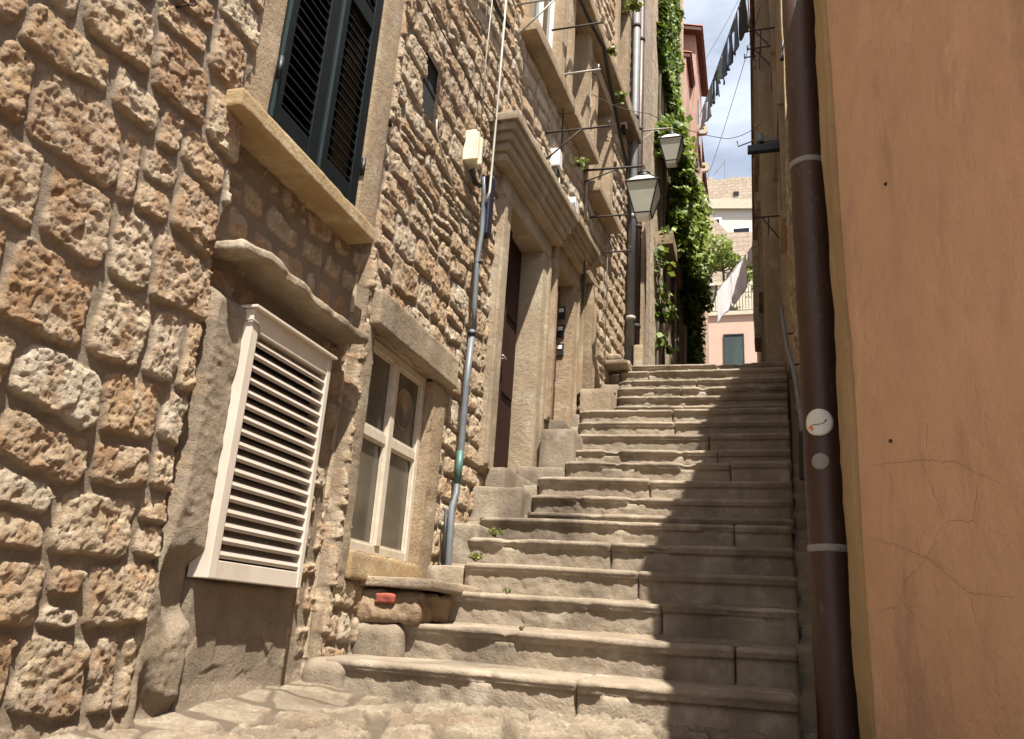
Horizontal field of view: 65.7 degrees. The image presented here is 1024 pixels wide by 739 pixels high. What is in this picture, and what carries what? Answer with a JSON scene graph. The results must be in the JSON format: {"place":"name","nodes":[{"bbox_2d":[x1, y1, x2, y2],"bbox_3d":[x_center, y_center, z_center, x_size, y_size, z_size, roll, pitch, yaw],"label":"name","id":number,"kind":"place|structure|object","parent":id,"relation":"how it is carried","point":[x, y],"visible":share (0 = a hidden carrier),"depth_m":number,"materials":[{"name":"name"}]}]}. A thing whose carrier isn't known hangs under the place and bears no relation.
{"place":"outdoors","nodes":[
{"label":"outdoors","id":0,"kind":"place"},
{"bbox_2d":[46,679,817,738],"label":"pavement","id":1,"kind":"structure","parent":0,"point":[299,709],"depth_m":2.87,"materials":[{"name":"beige stone"}]},
{"bbox_2d":[447,398,816,728],"bbox_3d":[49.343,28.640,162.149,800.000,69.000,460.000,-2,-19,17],"label":"ground","id":2,"kind":"structure","parent":0,"point":[807,698],"depth_m":3.99,"materials":[{"name":"stone"}]},
{"bbox_2d":[0,0,411,738],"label":"rubble house","id":3,"kind":"structure","parent":2,"relation":"on","point":[180,188],"depth_m":2.65,"materials":[{"name":"stone"}]},
{"bbox_2d":[176,0,196,7],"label":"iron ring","id":4,"kind":"object","parent":3,"relation":"attached to","point":[187,4],"visible":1,"depth_m":2.77,"materials":[{"name":"black metal"}]},
{"bbox_2d":[187,304,337,587],"bbox_3d":[-0.984,0.339,3.242,0.108,1.037,0.647,-2,-19,17],"label":"louvre panel","id":5,"kind":"object","parent":3,"relation":"attached to","point":[259,515],"visible":0.91,"depth_m":3.20,"materials":[{"name":"beige paint"}]},
{"bbox_2d":[281,0,352,160],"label":"window","id":6,"kind":"structure","parent":3,"relation":"in","point":[288,104],"depth_m":3.98,"materials":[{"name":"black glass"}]},
{"bbox_2d":[356,576,481,625],"bbox_3d":[-0.468,1.257,4.350,0.426,0.304,0.944,-2,-19,17],"label":"stone ledge","id":7,"kind":"object","parent":2,"relation":"on","point":[406,601],"visible":0.77,"depth_m":3.95,"materials":[{"name":"stone"}]},
{"bbox_2d":[321,0,640,656],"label":"stone wall","id":8,"kind":"structure","parent":2,"relation":"on","point":[539,247],"depth_m":5.83,"materials":[{"name":"stone"}]},
{"bbox_2d":[349,339,425,561],"bbox_3d":[-0.716,0.469,4.440,0.068,1.135,0.835,-2,-19,17],"label":"window","id":9,"kind":"structure","parent":8,"relation":"in","point":[384,502],"depth_m":4.47,"materials":[{"name":"beige wood"}]},
{"bbox_2d":[435,119,462,232],"bbox_3d":[-0.401,-1.254,5.188,0.026,0.506,0.588,-2,-19,18],"label":"cable","id":10,"kind":"object","parent":8,"relation":"attached to","point":[448,175],"visible":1,"depth_m":5.14,"materials":[{"name":"black rubber"}]},
{"bbox_2d":[441,177,485,564],"bbox_3d":[-0.311,-0.031,5.368,0.063,2.922,0.201,-2,-19,17],"label":"conduit","id":11,"kind":"object","parent":8,"relation":"attached to","point":[448,536],"visible":0.94,"depth_m":5.29,"materials":[{"name":"grey metal"}]},
{"bbox_2d":[463,129,483,187],"bbox_3d":[-0.264,-1.496,5.707,0.103,0.369,0.247,-2,-19,17],"label":"junction box","id":12,"kind":"object","parent":8,"relation":"attached to","point":[472,150],"visible":1,"depth_m":5.63,"materials":[{"name":"beige plastic"}]},
{"bbox_2d":[480,0,492,135],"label":"cable","id":13,"kind":"object","parent":12,"relation":"attached to","point":[485,66],"visible":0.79,"depth_m":5.89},
{"bbox_2d":[426,0,550,152],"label":"cable","id":14,"kind":"object","parent":8,"relation":"attached to","point":[466,74],"visible":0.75,"depth_m":5.43,"materials":[{"name":"black rubber"}]},
{"bbox_2d":[484,175,494,238],"bbox_3d":[-0.177,-1.241,6.040,0.045,0.500,0.100,-2,-19,17],"label":"pipe","id":15,"kind":"object","parent":8,"relation":"attached to","point":[488,217],"depth_m":6.00,"materials":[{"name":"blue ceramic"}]},
{"bbox_2d":[485,0,506,202],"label":"cable pipe","id":16,"kind":"object","parent":8,"relation":"attached to","point":[496,113],"visible":1,"depth_m":6.16,"materials":[{"name":"white plastic"}]},
{"bbox_2d":[492,0,510,28],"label":"cable","id":17,"kind":"object","parent":8,"relation":"attached to","point":[499,13],"visible":0.92,"depth_m":6.35,"materials":[{"name":"black rubber"}]},
{"bbox_2d":[493,231,521,467],"bbox_3d":[-0.079,-0.172,6.580,0.120,2.170,0.840,-2,-19,17],"label":"door","id":18,"kind":"structure","parent":8,"relation":"in","point":[501,449],"depth_m":6.73,"materials":[{"name":"red wood"}]},
{"bbox_2d":[515,0,554,37],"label":"drying bracket","id":19,"kind":"object","parent":8,"relation":"attached to","point":[529,23],"visible":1,"depth_m":6.87,"materials":[{"name":"white metal"}]},
{"bbox_2d":[534,0,554,47],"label":"window","id":20,"kind":"structure","parent":8,"relation":"in","point":[546,19],"depth_m":8.10,"materials":[{"name":"white wood"}]},
{"bbox_2d":[552,285,559,419],"bbox_3d":[0.386,-0.193,7.743,0.120,1.580,0.560,-2,-19,17],"label":"door","id":21,"kind":"structure","parent":8,"relation":"in","point":[558,285],"depth_m":7.91,"materials":[{"name":"brown wood"}]},
{"bbox_2d":[550,148,562,180],"bbox_3d":[0.429,-2.003,7.765,0.100,0.300,0.140,-2,-19,17],"label":"wall box","id":22,"kind":"object","parent":8,"relation":"attached to","point":[556,159],"visible":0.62,"depth_m":7.71,"materials":[{"name":"white plastic"}]},
{"bbox_2d":[557,307,565,355],"bbox_3d":[0.489,-0.391,8.071,0.090,0.530,0.024,-2,-19,17],"label":"bell panel","id":23,"kind":"object","parent":8,"relation":"attached to","point":[561,332],"visible":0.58,"depth_m":8.06,"materials":[{"name":"black metal"}]},
{"bbox_2d":[561,0,568,151],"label":"cable","id":24,"kind":"object","parent":8,"relation":"attached to","point":[565,76],"visible":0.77,"depth_m":8.15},
{"bbox_2d":[568,197,577,212],"bbox_3d":[0.624,-1.628,8.237,0.100,0.300,0.140,-2,-19,17],"label":"wall box","id":25,"kind":"object","parent":8,"relation":"attached to","point":[574,201],"visible":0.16,"depth_m":8.21,"materials":[{"name":"white plastic"}]},
{"bbox_2d":[551,17,602,30],"bbox_3d":[0.656,-3.473,7.977,0.530,0.069,0.020,-2,-19,17],"label":"drying bracket","id":26,"kind":"object","parent":8,"relation":"attached to","point":[576,26],"visible":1,"depth_m":7.96,"materials":[{"name":"metal"}]},
{"bbox_2d":[545,120,610,159],"bbox_3d":[0.609,-2.162,7.488,0.650,0.365,0.020,-2,-19,17],"label":"drying bracket","id":27,"kind":"object","parent":8,"relation":"attached to","point":[576,133],"visible":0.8,"depth_m":7.51,"materials":[{"name":"metal"}]},
{"bbox_2d":[571,156,588,169],"bbox_3d":[0.696,-2.120,8.094,0.164,0.106,0.205,9,-18,-14],"label":"wall plant","id":28,"kind":"object","parent":8,"relation":"attached to","point":[580,161],"depth_m":8.09,"materials":[{"name":"green plant"}]},
{"bbox_2d":[563,64,600,74],"bbox_3d":[0.603,-2.918,7.749,0.530,0.069,0.020,-2,-19,17],"label":"drying bracket","id":29,"kind":"object","parent":8,"relation":"attached to","point":[585,71],"visible":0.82,"depth_m":7.71,"materials":[{"name":"white metal"}]},
{"bbox_2d":[582,260,584,305],"bbox_3d":[0.732,-1.101,8.214,0.069,0.807,0.369,-3,-19,20],"label":"cable","id":30,"kind":"object","parent":8,"relation":"attached to","point":[583,283],"visible":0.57,"depth_m":8.21,"materials":[{"name":"black rubber"}]},
{"bbox_2d":[584,54,592,219],"bbox_3d":[0.875,-2.706,9.090,0.041,2.200,0.036,-2,-19,17],"label":"cable","id":31,"kind":"object","parent":8,"relation":"attached to","point":[586,196],"visible":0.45,"depth_m":8.86,"materials":[{"name":"black rubber"}]},
{"bbox_2d":[578,0,631,223],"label":"cable","id":32,"kind":"object","parent":8,"relation":"attached to","point":[589,19],"visible":0.88,"depth_m":9.63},
{"bbox_2d":[604,228,608,363],"bbox_3d":[1.180,-1.714,9.736,0.020,3.450,0.052,-2,-19,17],"label":"cable","id":33,"kind":"object","parent":8,"relation":"attached to","point":[606,297],"visible":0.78,"depth_m":9.45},
{"bbox_2d":[590,209,627,217],"bbox_3d":[1.084,-1.758,8.966,0.450,0.069,0.020,-2,-19,17],"label":"drying bracket","id":34,"kind":"object","parent":8,"relation":"attached to","point":[626,213],"visible":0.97,"depth_m":8.94,"materials":[{"name":"metal"}]},
{"bbox_2d":[606,45,617,56],"bbox_3d":[1.193,-3.846,9.536,0.166,0.126,0.163,-2,-19,17],"label":"wall plant","id":35,"kind":"object","parent":8,"relation":"attached to","point":[610,51],"depth_m":9.52,"materials":[{"name":"green plant"}]},
{"bbox_2d":[600,246,631,253],"bbox_3d":[1.189,-1.397,9.250,0.430,0.069,0.020,-2,-19,17],"label":"drying bracket","id":36,"kind":"object","parent":8,"relation":"attached to","point":[617,251],"visible":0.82,"depth_m":9.22,"materials":[{"name":"metal"}]},
{"bbox_2d":[613,90,627,103],"bbox_3d":[1.371,-3.485,10.135,0.213,0.138,0.238,11,-19,-20],"label":"wall plant","id":37,"kind":"object","parent":8,"relation":"attached to","point":[621,95],"depth_m":10.09,"materials":[{"name":"green plant"}]},
{"bbox_2d":[582,165,661,221],"bbox_3d":[1.176,-1.928,8.665,0.886,0.684,0.365,-2,-19,17],"label":"street lantern","id":38,"kind":"object","parent":8,"relation":"attached to","point":[643,187],"visible":0.98,"depth_m":8.46,"materials":[{"name":"glass"}]},
{"bbox_2d":[621,122,627,134],"bbox_3d":[1.537,-3.387,10.924,0.100,0.300,0.140,-2,-19,17],"label":"wall box","id":39,"kind":"object","parent":8,"relation":"attached to","point":[624,127],"visible":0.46,"depth_m":10.85,"materials":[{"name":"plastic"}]},
{"bbox_2d":[626,0,640,365],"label":"thin drainpipe","id":40,"kind":"object","parent":8,"relation":"attached to","point":[631,283],"visible":0.72,"depth_m":10.82,"materials":[{"name":"metal"}]},
{"bbox_2d":[623,0,644,12],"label":"wall plant","id":41,"kind":"object","parent":8,"relation":"attached to","point":[636,5],"depth_m":11.02,"materials":[{"name":"green plant"}]},
{"bbox_2d":[592,94,760,138],"bbox_3d":[1.950,-2.995,9.510,2.171,0.259,0.316,8,-18,-14],"label":"cable","id":42,"kind":"object","parent":8,"relation":"attached to","point":[670,123],"visible":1,"depth_m":9.38,"materials":[{"name":"black rubber"}]},
{"bbox_2d":[377,0,653,364],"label":"weathered house","id":43,"kind":"structure","parent":2,"relation":"on","point":[646,226],"depth_m":12.60,"materials":[{"name":"stone"}]},
{"bbox_2d":[634,0,644,344],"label":"thin drainpipe","id":44,"kind":"object","parent":43,"relation":"attached to","point":[639,224],"visible":0.59,"depth_m":11.46,"materials":[{"name":"grey metal"}]},
{"bbox_2d":[642,127,684,167],"bbox_3d":[2.093,-3.214,11.464,0.769,0.653,0.347,-2,-19,17],"label":"street lantern","id":45,"kind":"object","parent":43,"relation":"attached to","point":[671,144],"visible":0.97,"depth_m":11.28,"materials":[{"name":"white glass"}]},
{"bbox_2d":[302,361,816,738],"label":"stone staircase","id":46,"kind":"structure","parent":2,"relation":"on","point":[649,481],"depth_m":4.53,"materials":[{"name":"stone"}]},
{"bbox_2d":[468,552,482,561],"bbox_3d":[-0.220,1.135,4.805,0.099,0.062,0.090,-2,-19,17],"label":"wall plant","id":47,"kind":"object","parent":46,"relation":"on","point":[474,556],"depth_m":4.80,"materials":[{"name":"green plant"}]},
{"bbox_2d":[487,526,502,536],"bbox_3d":[-0.110,1.049,5.121,0.114,0.073,0.120,-2,-19,17],"label":"wall plant","id":48,"kind":"object","parent":46,"relation":"on","point":[493,530],"depth_m":5.12,"materials":[{"name":"green plant"}]},
{"bbox_2d":[502,587,511,593],"bbox_3d":[-0.029,1.212,4.329,0.057,0.047,0.050,-2,-19,17],"label":"wall plant","id":49,"kind":"object","parent":46,"relation":"on","point":[506,591],"depth_m":4.32,"materials":[{"name":"green plant"}]},
{"bbox_2d":[603,354,631,374],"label":"loose stones","id":50,"kind":"object","parent":46,"relation":"on","point":[615,364],"visible":0.89,"depth_m":9.38,"materials":[{"name":"stone"}]},
{"bbox_2d":[633,345,643,365],"bbox_3d":[1.626,-0.102,10.185,0.125,0.424,0.154,-2,-19,17],"label":"guard stone","id":51,"kind":"object","parent":46,"relation":"on","point":[638,356],"visible":0.68,"depth_m":10.14,"materials":[{"name":"stone"}]},
{"bbox_2d":[649,0,683,364],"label":"ivy house","id":52,"kind":"structure","parent":2,"relation":"on","point":[668,242],"depth_m":13.68,"materials":[{"name":"paint"}]},
{"bbox_2d":[653,0,715,364],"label":"ivy","id":53,"kind":"object","parent":52,"relation":"attached to","point":[686,217],"visible":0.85,"depth_m":14.51,"materials":[{"name":"green plant"}]},
{"bbox_2d":[683,23,708,363],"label":"pink roofed house","id":54,"kind":"structure","parent":2,"relation":"on","point":[695,84],"depth_m":18.83,"materials":[{"name":"paint"}]},
{"bbox_2d":[691,156,698,168],"bbox_3d":[3.884,-4.482,17.180,0.310,0.260,0.100,-2,-19,17],"label":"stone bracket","id":55,"kind":"object","parent":54,"relation":"attached to","point":[696,165],"visible":0.29,"depth_m":17.11,"materials":[{"name":"beige stone"}]},
{"bbox_2d":[698,100,701,167],"bbox_3d":[4.533,-5.729,19.223,0.090,1.400,0.860,-2,-19,17],"label":"window","id":56,"kind":"structure","parent":54,"relation":"in","point":[699,137],"depth_m":19.05,"materials":[{"name":"glass"}]},
{"bbox_2d":[697,124,707,135],"bbox_3d":[4.427,-5.617,18.612,0.310,0.260,0.100,-2,-19,17],"label":"stone bracket","id":57,"kind":"object","parent":54,"relation":"attached to","point":[704,128],"visible":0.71,"depth_m":18.56,"materials":[{"name":"beige stone"}]},
{"bbox_2d":[700,0,740,114],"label":"clothesline","id":58,"kind":"object","parent":54,"relation":"attached to","point":[722,51],"visible":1,"depth_m":13.06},
{"bbox_2d":[701,104,704,126],"bbox_3d":[4.339,-5.737,17.932,0.087,0.988,0.968,1,-18,9],"label":"hanging garment","id":59,"kind":"object","parent":58,"relation":"hanging from","point":[703,119],"visible":0.84,"depth_m":17.87,"materials":[{"name":"fabric"}]},
{"bbox_2d":[704,93,711,121],"bbox_3d":[4.137,-5.541,16.782,0.076,1.099,1.049,1,-18,9],"label":"hanging garment","id":60,"kind":"object","parent":58,"relation":"hanging from","point":[708,114],"visible":0.89,"depth_m":16.48,"materials":[{"name":"fabric"}]},
{"bbox_2d":[708,81,712,108],"bbox_3d":[3.962,-5.461,15.752,0.079,0.836,0.807,1,-18,9],"label":"hanging garment","id":61,"kind":"object","parent":58,"relation":"hanging from","point":[710,97],"visible":0.91,"depth_m":15.73,"materials":[{"name":"fabric"}]},
{"bbox_2d":[712,67,719,103],"bbox_3d":[3.784,-5.228,14.716,0.078,1.105,0.968,2,-18,7],"label":"hanging garment","id":62,"kind":"object","parent":58,"relation":"hanging from","point":[717,88],"visible":0.98,"depth_m":14.75,"materials":[{"name":"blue fabric"}]},
{"bbox_2d":[717,56,722,83],"bbox_3d":[3.620,-5.178,13.779,0.070,0.805,0.726,0,-18,11],"label":"hanging garment","id":63,"kind":"object","parent":58,"relation":"hanging from","point":[719,73],"visible":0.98,"depth_m":13.79,"materials":[{"name":"fabric"}]},
{"bbox_2d":[722,39,729,84],"bbox_3d":[3.448,-4.982,12.818,0.082,1.036,0.928,1,-18,10],"label":"hanging garment","id":64,"kind":"object","parent":58,"relation":"hanging from","point":[725,67],"visible":0.94,"depth_m":12.66,"materials":[{"name":"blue fabric"}]},
{"bbox_2d":[728,13,738,65],"bbox_3d":[3.238,-4.847,11.625,0.068,1.060,1.129,1,-18,10],"label":"hanging garment","id":65,"kind":"object","parent":58,"relation":"hanging from","point":[734,28],"visible":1,"depth_m":11.40,"materials":[{"name":"blue fabric"}]},
{"bbox_2d":[738,0,748,40],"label":"hanging garment","id":66,"kind":"object","parent":58,"relation":"hanging from","point":[743,21],"visible":1,"depth_m":10.25,"materials":[{"name":"black fabric"}]},
{"bbox_2d":[704,6,760,186],"bbox_3d":[4.306,-5.018,16.077,0.010,2.108,8.601,1,-18,8],"label":"overhead wire","id":67,"kind":"object","parent":54,"relation":"attached to","point":[736,88],"visible":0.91,"depth_m":14.13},
{"bbox_2d":[702,141,708,363],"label":"dark eaved house","id":68,"kind":"structure","parent":2,"relation":"on","point":[706,338],"depth_m":22.77,"materials":[{"name":"pink paint"}]},
{"bbox_2d":[702,162,708,172],"bbox_3d":[5.068,-5.360,21.079,0.310,0.260,0.100,-2,-19,17],"label":"stone bracket","id":69,"kind":"object","parent":68,"relation":"attached to","point":[706,166],"visible":0.62,"depth_m":21.01,"materials":[{"name":"beige stone"}]},
{"bbox_2d":[709,282,717,303],"bbox_3d":[5.115,-2.073,20.711,0.496,0.730,0.391,-2,-19,17],"label":"street lantern","id":70,"kind":"object","parent":68,"relation":"attached to","point":[714,288],"visible":0.2,"depth_m":20.51,"materials":[{"name":"metal"}]},
{"bbox_2d":[708,233,747,281],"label":"garden tree","id":71,"kind":"object","parent":2,"relation":"on","point":[728,255],"visible":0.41,"depth_m":40.06,"materials":[{"name":"green plant"}]},
{"bbox_2d":[708,198,751,232],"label":"white house","id":72,"kind":"structure","parent":2,"relation":"on","point":[733,215],"depth_m":56.07,"materials":[{"name":"white paint"}]},
{"bbox_2d":[714,217,721,225],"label":"window","id":73,"kind":"structure","parent":72,"relation":"in","point":[719,219],"depth_m":56.25,"materials":[{"name":"white plastic"}]},
{"bbox_2d":[707,177,751,199],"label":"roof","id":74,"kind":"structure","parent":72,"relation":"attached to","point":[735,188],"depth_m":67.79,"materials":[{"name":"beige tile"}]},
{"bbox_2d":[731,226,750,231],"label":"window","id":75,"kind":"structure","parent":72,"relation":"in","point":[743,228],"depth_m":55.56,"materials":[{"name":"white paint"}]},
{"bbox_2d":[708,215,752,295],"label":"garden wall","id":76,"kind":"structure","parent":2,"relation":"on","point":[742,243],"depth_m":46.85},
{"bbox_2d":[708,310,756,365],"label":"end house","id":77,"kind":"structure","parent":2,"relation":"on","point":[731,337],"depth_m":33.36,"materials":[{"name":"pink paint"}]},
{"bbox_2d":[709,283,752,311],"bbox_3d":[9.801,-3.088,33.925,2.911,1.392,0.040,-2,-19,17],"label":"terrace railing","id":78,"kind":"object","parent":77,"relation":"on","point":[751,291],"visible":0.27,"depth_m":33.86,"materials":[{"name":"black metal"}]},
{"bbox_2d":[723,333,744,364],"bbox_3d":[9.261,-0.537,33.081,0.840,2.000,0.090,-2,-19,17],"label":"door","id":79,"kind":"structure","parent":77,"relation":"in","point":[733,344],"depth_m":33.16,"materials":[{"name":"metal"}]},
{"bbox_2d":[743,262,752,293],"bbox_3d":[11.773,-3.218,37.940,2.114,4.797,1.544,-5,-20,25],"label":"garden tree","id":80,"kind":"object","parent":2,"relation":"on","point":[749,273],"visible":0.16,"depth_m":38.44,"materials":[{"name":"green plant"}]},
{"bbox_2d":[750,0,783,361],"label":"house","id":81,"kind":"structure","parent":2,"relation":"on","point":[767,299],"depth_m":12.44,"materials":[{"name":"paint"}]},
{"bbox_2d":[747,0,750,46],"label":"overhead wire","id":82,"kind":"object","parent":81,"relation":"attached to","point":[749,20],"visible":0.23,"depth_m":13.39,"materials":[{"name":"grey metal"}]},
{"bbox_2d":[744,54,756,61],"bbox_3d":[4.046,-4.844,13.009,0.448,0.475,0.511,-2,-19,17],"label":"drying rack","id":83,"kind":"object","parent":81,"relation":"attached to","point":[750,57],"visible":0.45,"depth_m":12.86,"materials":[{"name":"metal"}]},
{"bbox_2d":[752,89,757,192],"bbox_3d":[4.590,-4.293,14.915,0.110,1.650,0.900,-2,-19,17],"label":"window","id":84,"kind":"structure","parent":81,"relation":"in","point":[755,176],"depth_m":14.76,"materials":[{"name":"wood"}]},
{"bbox_2d":[753,158,757,239],"bbox_3d":[5.235,-3.578,17.004,0.110,1.650,0.900,-2,-19,17],"label":"window","id":85,"kind":"structure","parent":81,"relation":"in","point":[755,194],"depth_m":16.60,"materials":[{"name":"wood"}]},
{"bbox_2d":[753,59,758,174],"bbox_3d":[4.102,-4.219,13.279,0.110,1.650,0.900,-2,-19,17],"label":"window","id":86,"kind":"structure","parent":81,"relation":"in","point":[756,114],"depth_m":13.02,"materials":[{"name":"wood"}]},
{"bbox_2d":[747,45,769,69],"bbox_3d":[3.809,-4.619,12.124,0.408,0.474,0.511,-2,-19,17],"label":"drying rack","id":87,"kind":"object","parent":81,"relation":"attached to","point":[758,53],"visible":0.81,"depth_m":11.97,"materials":[{"name":"metal"}]},
{"bbox_2d":[757,201,762,312],"bbox_3d":[4.184,-1.881,13.335,0.110,1.650,0.900,-2,-19,17],"label":"window","id":88,"kind":"structure","parent":81,"relation":"in","point":[759,232],"depth_m":13.01,"materials":[{"name":"wood"}]},
{"bbox_2d":[768,0,794,386],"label":"tall right house","id":89,"kind":"structure","parent":2,"relation":"on","point":[778,91],"depth_m":9.70,"materials":[{"name":"paint"}]},
{"bbox_2d":[737,132,778,146],"bbox_3d":[3.079,-2.864,9.834,0.588,0.121,0.130,-4,-20,24],"label":"hook arm","id":90,"kind":"object","parent":89,"relation":"attached to","point":[760,138],"visible":0.92,"depth_m":9.79},
{"bbox_2d":[747,27,774,53],"bbox_3d":[3.562,-4.535,11.291,0.408,0.474,0.511,-2,-19,17],"label":"drying rack","id":91,"kind":"object","parent":89,"relation":"attached to","point":[755,30],"visible":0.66,"depth_m":11.12,"materials":[{"name":"metal"}]},
{"bbox_2d":[747,142,779,154],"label":"iron beam","id":92,"kind":"structure","parent":89,"relation":"attached to","point":[763,148],"depth_m":9.57,"materials":[{"name":"black metal"}]},
{"bbox_2d":[754,213,779,239],"bbox_3d":[3.349,-1.716,10.282,0.388,0.474,0.511,-2,-19,17],"label":"drying rack","id":93,"kind":"object","parent":89,"relation":"attached to","point":[763,217],"visible":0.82,"depth_m":10.10,"materials":[{"name":"metal"}]},
{"bbox_2d":[770,43,777,182],"bbox_3d":[3.686,-3.580,11.097,0.110,1.650,0.900,-2,-19,17],"label":"window","id":94,"kind":"structure","parent":89,"relation":"in","point":[773,77],"depth_m":10.90,"materials":[{"name":"wood"}]},
{"bbox_2d":[775,92,786,252],"bbox_3d":[3.239,-2.338,9.489,0.110,1.650,0.900,-2,-19,17],"label":"window","id":95,"kind":"structure","parent":89,"relation":"in","point":[780,103],"depth_m":9.25,"materials":[{"name":"wood"}]},
{"bbox_2d":[784,110,799,418],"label":"ochre rubble house","id":96,"kind":"structure","parent":2,"relation":"on","point":[794,328],"depth_m":7.85,"materials":[{"name":"stone"}]},
{"bbox_2d":[780,40,783,60],"bbox_3d":[2.220,-2.545,6.295,0.224,0.268,0.047,9,-19,-17],"label":"shutter stay","id":97,"kind":"object","parent":96,"relation":"attached to","point":[782,57],"visible":0.35,"depth_m":6.25,"materials":[{"name":"black metal"}]},
{"bbox_2d":[786,119,791,224],"bbox_3d":[2.751,-1.957,7.857,0.038,1.076,0.231,-2,-19,17],"label":"cable","id":98,"kind":"object","parent":96,"relation":"attached to","point":[790,219],"visible":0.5,"depth_m":7.81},
{"bbox_2d":[780,306,804,480],"bbox_3d":[2.445,0.018,6.833,0.175,2.410,2.935,-2,-19,17],"label":"handrail","id":99,"kind":"object","parent":96,"relation":"attached to","point":[799,409],"visible":0.64,"depth_m":5.84,"materials":[{"name":"metal"}]},
{"bbox_2d":[782,0,859,738],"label":"drainpipe","id":100,"kind":"object","parent":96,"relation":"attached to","point":[835,692],"visible":0.84,"depth_m":3.25,"materials":[{"name":"brown metal"}]},
{"bbox_2d":[813,0,1023,738],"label":"pink house","id":101,"kind":"structure","parent":2,"relation":"on","point":[921,113],"depth_m":2.07,"materials":[{"name":"paint"}]},
{"bbox_2d":[683,0,751,179],"label":"sky","id":102,"kind":"structure","parent":0,"point":[713,15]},
{"bbox_2d":[708,281,752,310],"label":"arcaded wall","id":103,"kind":"structure","parent":0,"point":[748,306],"depth_m":35.96,"materials":[{"name":"beige stone"}]},
{"bbox_3d":[5.682,-2.572,20.321,1.180,1.786,0.511,-2,-19,17],"label":"clothesline","id":104,"kind":"object","parent":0,"visible":0},
{"bbox_2d":[717,274,730,322],"bbox_3d":[5.355,-1.790,20.041,0.369,1.430,0.060,6,-18,-6],"label":"hanging sheet","id":105,"kind":"object","parent":104,"relation":"hanging from","point":[723,298],"visible":1,"depth_m":20.03,"materials":[{"name":"white fabric"}]},
{"bbox_2d":[731,255,746,304],"bbox_3d":[5.792,-2.306,20.255,0.409,1.437,0.071,4,-18,-2],"label":"hanging sheet","id":106,"kind":"object","parent":104,"relation":"hanging from","point":[738,280],"visible":1,"depth_m":20.23,"materials":[{"name":"white fabric"}]},
{"bbox_2d":[748,247,751,266],"bbox_3d":[6.185,-2.956,20.503,0.192,0.676,0.053,3,-18,3],"label":"hanging sheet","id":107,"kind":"object","parent":104,"relation":"hanging from","point":[749,256],"visible":0.63,"depth_m":20.49,"materials":[{"name":"white fabric"}]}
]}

